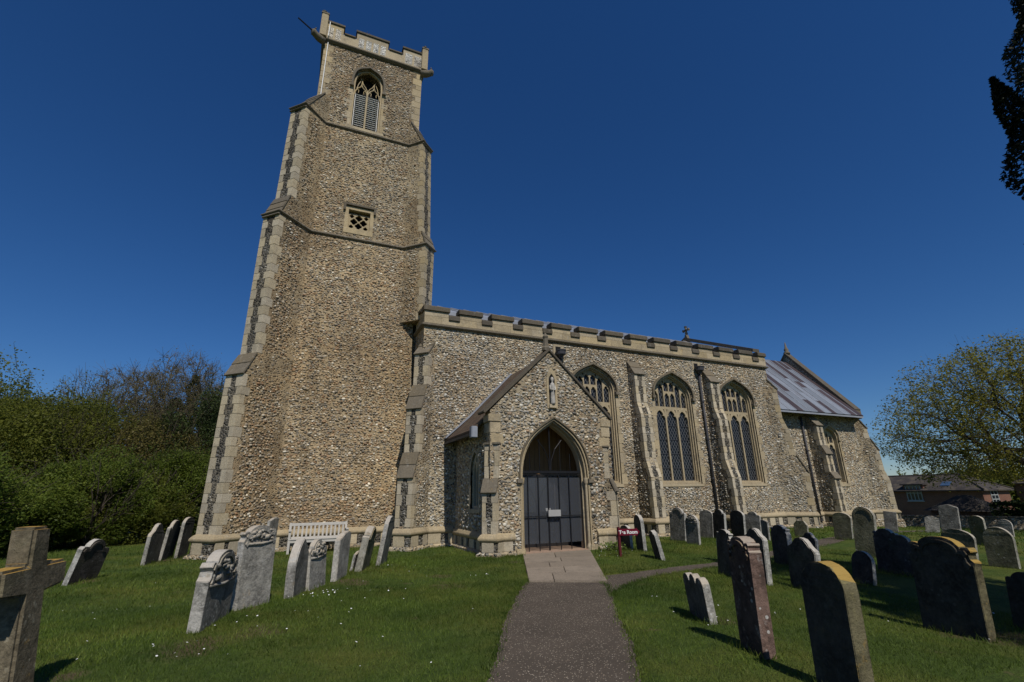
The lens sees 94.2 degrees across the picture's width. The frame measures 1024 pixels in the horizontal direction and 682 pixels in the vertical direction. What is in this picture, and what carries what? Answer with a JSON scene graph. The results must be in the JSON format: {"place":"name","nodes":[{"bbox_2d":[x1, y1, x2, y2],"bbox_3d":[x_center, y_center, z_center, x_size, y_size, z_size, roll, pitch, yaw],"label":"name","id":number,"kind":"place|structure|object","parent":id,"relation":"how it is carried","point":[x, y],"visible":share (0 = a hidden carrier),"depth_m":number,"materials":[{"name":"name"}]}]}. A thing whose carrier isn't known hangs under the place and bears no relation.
{"place":"outdoors","nodes":[
{"label":"outdoors","id":0,"kind":"place"},
{"bbox_2d":[0,507,1023,681],"bbox_3d":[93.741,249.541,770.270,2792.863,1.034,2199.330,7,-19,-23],"label":"ground","id":1,"kind":"structure","parent":0,"point":[996,587],"depth_m":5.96,"materials":[{"name":"green plant"}]},
{"bbox_2d":[0,442,58,552],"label":"shrub","id":2,"kind":"object","parent":1,"relation":"on","point":[6,498],"visible":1,"depth_m":15.17,"materials":[{"name":"green plant"}]},
{"bbox_2d":[0,526,65,681],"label":"grave cross","id":3,"kind":"object","parent":1,"relation":"on","point":[30,572],"visible":1,"depth_m":4.22,"materials":[{"name":"stone"}]},
{"bbox_2d":[0,469,101,556],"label":"shrub","id":4,"kind":"object","parent":1,"relation":"on","point":[59,508],"visible":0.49,"depth_m":16.84,"materials":[{"name":"green plant"}]},
{"bbox_2d":[0,341,103,479],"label":"evergreen tree","id":5,"kind":"object","parent":1,"relation":"on","point":[21,453],"visible":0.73,"depth_m":20.26,"materials":[{"name":"green plant"}]},
{"bbox_2d":[0,352,129,474],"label":"evergreen tree","id":6,"kind":"object","parent":1,"relation":"on","point":[79,438],"visible":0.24,"depth_m":22.73,"materials":[{"name":"green plant"}]},
{"bbox_2d":[61,539,108,585],"bbox_3d":[-9.168,4.916,10.227,0.284,1.230,0.906,1,-18,-4],"label":"headstone","id":7,"kind":"object","parent":1,"relation":"on","point":[89,558],"visible":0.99,"depth_m":10.21,"materials":[{"name":"black stone"}]},
{"bbox_2d":[0,437,171,548],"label":"shrub","id":8,"kind":"object","parent":1,"relation":"on","point":[123,482],"visible":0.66,"depth_m":18.77,"materials":[{"name":"green plant"}]},
{"bbox_2d":[32,370,190,536],"bbox_3d":[-22.196,5.917,26.232,9.670,9.009,10.472,7,-19,-23],"label":"evergreen tree","id":9,"kind":"object","parent":1,"relation":"on","point":[103,410],"visible":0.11,"depth_m":24.90,"materials":[{"name":"green plant"}]},
{"bbox_2d":[48,361,189,427],"bbox_3d":[-26.080,6.558,30.973,8.292,10.936,8.505,7,-19,-23],"label":"bare tree","id":10,"kind":"object","parent":1,"relation":"on","point":[128,396],"visible":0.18,"depth_m":31.00,"materials":[{"name":"brown plant"}]},
{"bbox_2d":[55,463,202,545],"bbox_3d":[-16.454,6.969,20.501,5.729,3.384,4.834,7,-19,-23],"label":"shrub","id":11,"kind":"object","parent":1,"relation":"on","point":[165,515],"visible":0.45,"depth_m":19.85,"materials":[{"name":"green plant"}]},
{"bbox_2d":[56,383,214,504],"bbox_3d":[-19.871,6.104,25.714,8.998,8.274,8.954,15,-24,-41],"label":"evergreen tree","id":12,"kind":"object","parent":1,"relation":"on","point":[153,434],"visible":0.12,"depth_m":24.80,"materials":[{"name":"green plant"}]},
{"bbox_2d":[140,523,164,565],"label":"headstone","id":13,"kind":"object","parent":1,"relation":"on","point":[154,542],"visible":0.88,"depth_m":13.39,"materials":[{"name":"stone"}]},
{"bbox_2d":[96,345,223,444],"bbox_3d":[-23.641,6.318,33.159,8.933,12.677,9.123,-13,-22,34],"label":"bare tree","id":14,"kind":"object","parent":1,"relation":"on","point":[194,381],"visible":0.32,"depth_m":32.90,"materials":[{"name":"brown plant"}]},
{"bbox_2d":[126,428,212,539],"bbox_3d":[-15.910,6.762,22.521,6.101,4.949,5.380,7,-19,-23],"label":"shrub","id":15,"kind":"object","parent":1,"relation":"on","point":[178,471],"visible":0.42,"depth_m":22.24,"materials":[{"name":"green plant"}]},
{"bbox_2d":[158,520,180,560],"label":"headstone","id":16,"kind":"object","parent":1,"relation":"on","point":[170,540],"visible":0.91,"depth_m":14.24,"materials":[{"name":"stone"}]},
{"bbox_2d":[115,371,224,467],"bbox_3d":[-18.469,6.120,27.616,8.915,9.385,9.033,-10,-20,27],"label":"evergreen tree","id":17,"kind":"object","parent":1,"relation":"on","point":[210,424],"visible":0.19,"depth_m":26.70,"materials":[{"name":"green plant"}]},
{"bbox_2d":[173,517,194,558],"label":"headstone","id":18,"kind":"object","parent":1,"relation":"on","point":[185,535],"visible":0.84,"depth_m":14.68,"materials":[{"name":"stone"}]},
{"bbox_2d":[174,468,204,535],"bbox_3d":[-14.815,7.626,23.597,4.979,3.933,4.449,-11,-20,29],"label":"shrub","id":19,"kind":"object","parent":1,"relation":"on","point":[196,517],"visible":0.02,"depth_m":21.98,"materials":[{"name":"green plant"}]},
{"bbox_2d":[160,372,223,447],"bbox_3d":[-22.435,7.619,34.921,7.658,11.263,7.900,7,-19,-23],"label":"bare tree","id":20,"kind":"object","parent":1,"relation":"on","point":[196,398],"visible":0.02,"depth_m":34.28,"materials":[{"name":"brown plant"}]},
{"bbox_2d":[186,549,238,633],"bbox_3d":[-4.154,3.623,6.667,0.247,1.288,1.001,2,-18,-9],"label":"headstone","id":21,"kind":"object","parent":1,"relation":"on","point":[213,592],"visible":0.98,"depth_m":6.49,"materials":[{"name":"grey stone"}]},
{"bbox_2d":[230,525,276,610],"bbox_3d":[-4.112,3.773,7.595,0.194,1.557,0.655,-8,-19,21],"label":"headstone","id":22,"kind":"object","parent":1,"relation":"on","point":[255,555],"visible":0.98,"depth_m":7.58,"materials":[{"name":"stone"}]},
{"bbox_2d":[267,517,278,535],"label":"headstone","id":23,"kind":"object","parent":1,"relation":"on","point":[272,523],"visible":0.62,"depth_m":14.75,"materials":[{"name":"grey stone"}]},
{"bbox_2d":[284,538,308,598],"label":"headstone","id":24,"kind":"object","parent":1,"relation":"on","point":[296,576],"visible":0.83,"depth_m":8.38,"materials":[{"name":"grey stone"}]},
{"bbox_2d":[305,539,326,590],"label":"headstone","id":25,"kind":"object","parent":1,"relation":"on","point":[316,570],"visible":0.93,"depth_m":9.14,"materials":[{"name":"stone"}]},
{"bbox_2d":[286,521,348,553],"bbox_3d":[-6.404,6.512,15.715,1.840,0.976,0.674,7,-19,-23],"label":"garden bench","id":26,"kind":"object","parent":1,"relation":"on","point":[309,538],"visible":0.76,"depth_m":15.86,"materials":[{"name":"white wood"}]},
{"bbox_2d":[330,531,350,581],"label":"headstone","id":27,"kind":"object","parent":1,"relation":"on","point":[341,554],"visible":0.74,"depth_m":10.05,"materials":[{"name":"stone"}]},
{"bbox_2d":[350,551,358,570],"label":"headstone","id":28,"kind":"object","parent":1,"relation":"on","point":[354,560],"visible":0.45,"depth_m":11.12,"materials":[{"name":"stone"}]},
{"bbox_2d":[354,525,375,571],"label":"headstone","id":29,"kind":"object","parent":1,"relation":"on","point":[366,548],"visible":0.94,"depth_m":11.16,"materials":[{"name":"grey stone"}]},
{"bbox_2d":[376,515,394,565],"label":"headstone","id":30,"kind":"object","parent":1,"relation":"on","point":[385,540],"visible":0.84,"depth_m":12.30,"materials":[{"name":"grey stone"}]},
{"bbox_2d":[62,567,774,662],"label":"daisies","id":31,"kind":"object","parent":1,"relation":"on","point":[340,623],"visible":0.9,"depth_m":7.22,"materials":[{"name":"white plant"}]},
{"bbox_2d":[183,10,905,559],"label":"church","id":32,"kind":"structure","parent":1,"relation":"on","point":[367,382],"depth_m":19.23,"materials":[{"name":"stone"}]},
{"bbox_2d":[345,66,386,136],"bbox_3d":[-6.975,-11.368,22.794,1.863,3.821,0.830,7,-19,-23],"label":"belfry window","id":33,"kind":"structure","parent":32,"relation":"in","point":[365,100],"depth_m":22.84,"materials":[{"name":"stone"}]},
{"bbox_2d":[469,448,479,512],"bbox_3d":[-1.138,4.582,15.693,0.224,2.050,1.040,7,-19,-23],"label":"window","id":34,"kind":"structure","parent":32,"relation":"in","point":[475,508],"depth_m":15.81,"materials":[{"name":"stone"}]},
{"bbox_2d":[549,377,555,403],"bbox_3d":[1.382,1.671,16.087,0.203,0.935,0.201,-7,-19,18],"label":"statue","id":35,"kind":"object","parent":32,"relation":"in","point":[552,389],"visible":1,"depth_m":16.04,"materials":[{"name":"white stone"}]},
{"bbox_2d":[548,510,560,516],"bbox_3d":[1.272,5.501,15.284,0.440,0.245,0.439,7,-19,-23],"label":"notice","id":36,"kind":"object","parent":32,"relation":"attached to","point":[552,513],"visible":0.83,"depth_m":15.07,"materials":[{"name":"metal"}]},
{"bbox_2d":[573,362,627,486],"bbox_3d":[3.565,3.575,20.731,2.914,5.376,0.510,7,-19,-23],"label":"window","id":37,"kind":"structure","parent":32,"relation":"in","point":[596,383],"depth_m":21.33,"materials":[{"name":"stone"}]},
{"bbox_2d":[649,371,705,486],"bbox_3d":[7.688,4.079,22.469,2.967,5.376,0.510,7,-19,-23],"label":"window","id":38,"kind":"structure","parent":32,"relation":"in","point":[675,442],"depth_m":22.57,"materials":[{"name":"stone"}]},
{"bbox_2d":[720,378,767,485],"bbox_3d":[11.434,4.536,24.048,2.948,5.376,0.510,7,-19,-23],"label":"window","id":39,"kind":"structure","parent":32,"relation":"in","point":[736,403],"depth_m":24.33,"materials":[{"name":"stone"}]},
{"bbox_2d":[823,425,850,486],"bbox_3d":[18.417,6.592,27.435,1.932,3.459,0.450,7,-19,-23],"label":"window","id":40,"kind":"structure","parent":32,"relation":"in","point":[827,431],"depth_m":27.73,"materials":[{"name":"stone"}]},
{"bbox_2d":[523,550,606,582],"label":"flagstones","id":41,"kind":"object","parent":1,"relation":"on","point":[572,566],"visible":0.83,"depth_m":11.46,"materials":[{"name":"beige stone"}]},
{"bbox_2d":[596,541,625,550],"bbox_3d":[3.095,6.326,14.739,1.182,0.287,0.693,3,-18,-11],"label":"primrose clump","id":42,"kind":"object","parent":1,"relation":"on","point":[610,545],"visible":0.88,"depth_m":14.66,"materials":[{"name":"green plant"}]},
{"bbox_2d":[620,525,632,549],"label":"headstone","id":43,"kind":"object","parent":1,"relation":"on","point":[627,540],"visible":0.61,"depth_m":14.99,"materials":[{"name":"black stone"}]},
{"bbox_2d":[616,527,638,556],"bbox_3d":[3.246,5.676,13.166,0.641,1.000,0.098,2,-18,-9],"label":"signpost","id":44,"kind":"object","parent":1,"relation":"on","point":[621,532],"visible":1,"depth_m":13.21,"materials":[{"name":"red paint"}]},
{"bbox_2d":[634,515,646,550],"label":"headstone","id":45,"kind":"object","parent":1,"relation":"on","point":[640,537],"visible":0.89,"depth_m":14.31,"materials":[{"name":"black stone"}]},
{"bbox_2d":[648,530,664,560],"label":"headstone","id":46,"kind":"object","parent":1,"relation":"on","point":[656,544],"visible":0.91,"depth_m":12.52,"materials":[{"name":"black stone"}]},
{"bbox_2d":[669,507,686,540],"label":"headstone","id":47,"kind":"object","parent":1,"relation":"on","point":[677,516],"visible":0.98,"depth_m":17.59,"materials":[{"name":"grey stone"}]},
{"bbox_2d":[685,515,700,544],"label":"headstone","id":48,"kind":"object","parent":1,"relation":"on","point":[692,526],"visible":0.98,"depth_m":16.30,"materials":[{"name":"grey stone"}]},
{"bbox_2d":[683,572,717,624],"bbox_3d":[2.679,3.804,6.726,0.186,0.943,0.806,-1,-18,0],"label":"headstone","id":49,"kind":"object","parent":1,"relation":"on","point":[699,595],"visible":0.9,"depth_m":6.62,"materials":[{"name":"stone"}]},
{"bbox_2d":[699,510,713,537],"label":"headstone","id":50,"kind":"object","parent":1,"relation":"on","point":[706,522],"visible":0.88,"depth_m":18.62,"materials":[{"name":"grey stone"}]},
{"bbox_2d":[712,509,726,538],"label":"headstone","id":51,"kind":"object","parent":1,"relation":"on","point":[719,519],"visible":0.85,"depth_m":18.14,"materials":[{"name":"black stone"}]},
{"bbox_2d":[716,529,732,576],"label":"headstone","id":52,"kind":"object","parent":1,"relation":"on","point":[723,536],"visible":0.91,"depth_m":10.11,"materials":[{"name":"black stone"}]},
{"bbox_2d":[730,510,745,536],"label":"headstone","id":53,"kind":"object","parent":1,"relation":"on","point":[738,522],"visible":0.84,"depth_m":18.00,"materials":[{"name":"black stone"}]},
{"bbox_2d":[727,536,776,659],"bbox_3d":[2.677,2.999,5.302,0.172,1.528,0.435,2,-18,-8],"label":"headstone","id":54,"kind":"object","parent":1,"relation":"on","point":[755,628],"visible":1,"depth_m":5.26,"materials":[{"name":"red stone"}]},
{"bbox_2d":[745,511,761,532],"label":"headstone","id":55,"kind":"object","parent":1,"relation":"on","point":[752,519],"visible":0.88,"depth_m":18.13,"materials":[{"name":"grey stone"}]},
{"bbox_2d":[744,528,772,584],"bbox_3d":[4.719,4.290,9.117,0.166,1.317,0.587,3,-18,-11],"label":"headstone","id":56,"kind":"object","parent":1,"relation":"on","point":[756,535],"visible":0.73,"depth_m":8.96,"materials":[{"name":"black stone"}]},
{"bbox_2d":[760,520,770,539],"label":"headstone","id":57,"kind":"object","parent":1,"relation":"on","point":[765,528],"visible":0.72,"depth_m":17.40,"materials":[{"name":"grey stone"}]},
{"bbox_2d":[770,525,791,565],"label":"headstone","id":58,"kind":"object","parent":1,"relation":"on","point":[781,538],"visible":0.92,"depth_m":11.57,"materials":[{"name":"black stone"}]},
{"bbox_2d":[793,520,808,536],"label":"headstone","id":59,"kind":"object","parent":1,"relation":"on","point":[800,528],"visible":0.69,"depth_m":18.28,"materials":[{"name":"grey stone"}]},
{"bbox_2d":[787,537,820,588],"bbox_3d":[5.245,4.169,8.498,0.179,1.235,0.693,3,-18,-11],"label":"headstone","id":60,"kind":"object","parent":1,"relation":"on","point":[802,553],"visible":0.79,"depth_m":8.59,"materials":[{"name":"black stone"}]},
{"bbox_2d":[802,532,818,550],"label":"headstone","id":61,"kind":"object","parent":1,"relation":"on","point":[811,538],"visible":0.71,"depth_m":11.84,"materials":[{"name":"black stone"}]},
{"bbox_2d":[801,561,874,681],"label":"headstone","id":62,"kind":"object","parent":1,"relation":"on","point":[837,632],"visible":1,"depth_m":4.24,"materials":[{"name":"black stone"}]},
{"bbox_2d":[832,512,853,539],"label":"headstone","id":63,"kind":"object","parent":1,"relation":"on","point":[842,525],"visible":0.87,"depth_m":17.36,"materials":[{"name":"grey stone"}]},
{"bbox_2d":[851,551,876,585],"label":"headstone","id":64,"kind":"object","parent":1,"relation":"on","point":[863,567],"visible":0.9,"depth_m":8.96,"materials":[{"name":"black stone"}]},
{"bbox_2d":[852,507,876,557],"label":"headstone","id":65,"kind":"object","parent":1,"relation":"on","point":[864,523],"visible":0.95,"depth_m":12.50,"materials":[{"name":"grey stone"}]},
{"bbox_2d":[873,528,898,572],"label":"headstone","id":66,"kind":"object","parent":1,"relation":"on","point":[881,536],"visible":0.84,"depth_m":10.05,"materials":[{"name":"black stone"}]},
{"bbox_2d":[883,511,898,532],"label":"headstone","id":67,"kind":"object","parent":1,"relation":"on","point":[890,521],"visible":0.68,"depth_m":20.33,"materials":[{"name":"grey stone"}]},
{"bbox_2d":[888,535,913,576],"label":"headstone","id":68,"kind":"object","parent":1,"relation":"on","point":[900,548],"visible":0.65,"depth_m":9.68,"materials":[{"name":"black stone"}]},
{"bbox_2d":[897,467,941,474],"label":"evergreen tree","id":69,"kind":"object","parent":1,"relation":"on","point":[914,472],"visible":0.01,"depth_m":59.13,"materials":[{"name":"green plant"}]},
{"bbox_2d":[924,516,939,532],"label":"headstone","id":70,"kind":"object","parent":1,"relation":"on","point":[932,523],"visible":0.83,"depth_m":20.64,"materials":[{"name":"stone"}]},
{"bbox_2d":[866,328,1023,491],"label":"budding tree","id":71,"kind":"object","parent":1,"relation":"on","point":[994,451],"visible":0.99,"depth_m":28.39,"materials":[{"name":"green plant"}]},
{"bbox_2d":[938,504,961,530],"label":"headstone","id":72,"kind":"object","parent":1,"relation":"on","point":[949,516],"visible":0.69,"depth_m":17.13,"materials":[{"name":"grey stone"}]},
{"bbox_2d":[888,473,1014,514],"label":"brick cottage","id":73,"kind":"structure","parent":1,"relation":"on","point":[912,496],"depth_m":45.18,"materials":[{"name":"brick"}]},
{"bbox_2d":[905,485,924,501],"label":"window","id":74,"kind":"structure","parent":73,"relation":"in","point":[912,496],"depth_m":46.15,"materials":[{"name":"glass"}]},
{"bbox_2d":[989,491,999,501],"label":"window","id":75,"kind":"structure","parent":73,"relation":"in","point":[994,494],"depth_m":42.22,"materials":[{"name":"white paint"}]},
{"bbox_2d":[909,536,995,642],"bbox_3d":[5.500,3.239,5.941,0.197,1.490,0.774,5,-19,-17],"label":"headstone","id":76,"kind":"object","parent":1,"relation":"on","point":[951,589],"visible":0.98,"depth_m":5.91,"materials":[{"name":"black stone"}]},
{"bbox_2d":[941,529,978,559],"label":"headstone","id":77,"kind":"object","parent":1,"relation":"on","point":[966,539],"visible":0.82,"depth_m":11.78,"materials":[{"name":"grey stone"}]},
{"bbox_2d":[901,515,1023,529],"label":"boundary wall","id":78,"kind":"structure","parent":1,"relation":"on","point":[1017,522],"depth_m":27.34,"materials":[{"name":"stone"}]},
{"bbox_2d":[923,495,1005,517],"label":"stone shed","id":79,"kind":"structure","parent":1,"relation":"on","point":[968,505],"depth_m":31.73,"materials":[{"name":"stone"}]},
{"bbox_2d":[968,515,986,544],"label":"headstone","id":80,"kind":"object","parent":1,"relation":"on","point":[977,525],"visible":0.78,"depth_m":14.97,"materials":[{"name":"grey stone"}]},
{"bbox_2d":[943,456,1022,508],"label":"evergreen tree","id":81,"kind":"object","parent":1,"relation":"on","point":[1007,484],"visible":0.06,"depth_m":49.99,"materials":[{"name":"green plant"}]},
{"bbox_2d":[983,527,1020,568],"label":"headstone","id":82,"kind":"object","parent":1,"relation":"on","point":[1000,545],"visible":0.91,"depth_m":10.71,"materials":[{"name":"grey stone"}]},
{"bbox_2d":[988,500,1023,516],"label":"hedge","id":83,"kind":"object","parent":1,"relation":"on","point":[1010,511],"visible":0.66,"depth_m":28.80,"materials":[{"name":"green plant"}]},
{"bbox_2d":[988,0,1023,244],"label":"irish yew","id":84,"kind":"object","parent":1,"relation":"on","point":[1002,94],"visible":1,"depth_m":7.95,"materials":[{"name":"green plant"}]},
{"bbox_2d":[998,519,1014,536],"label":"headstone","id":85,"kind":"object","parent":1,"relation":"on","point":[1005,524],"visible":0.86,"depth_m":18.41,"materials":[{"name":"stone"}]},
{"bbox_2d":[1001,465,1023,508],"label":"evergreen tree","id":86,"kind":"object","parent":1,"relation":"on","point":[1014,498],"visible":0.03,"depth_m":55.00,"materials":[{"name":"green plant"}]},
{"bbox_2d":[1005,572,1023,629],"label":"headstone","id":87,"kind":"object","parent":1,"relation":"on","point":[1015,585],"visible":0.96,"depth_m":6.08,"materials":[{"name":"grey stone"}]},
{"bbox_2d":[1009,478,1023,501],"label":"brick cottage","id":88,"kind":"structure","parent":1,"relation":"on","point":[1019,486],"depth_m":49.32,"materials":[{"name":"stone"}]},
{"bbox_2d":[0,0,1023,475],"label":"sky","id":89,"kind":"structure","parent":0,"point":[819,178],"materials":[{"name":"blue"}]},
{"bbox_2d":[487,582,640,681],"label":"path","id":90,"kind":"structure","parent":0,"point":[563,632],"depth_m":5.89,"materials":[{"name":"grey asphalt"}]},
{"bbox_2d":[603,530,925,591],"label":"path","id":91,"kind":"structure","parent":0,"point":[616,579],"depth_m":10.93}
]}

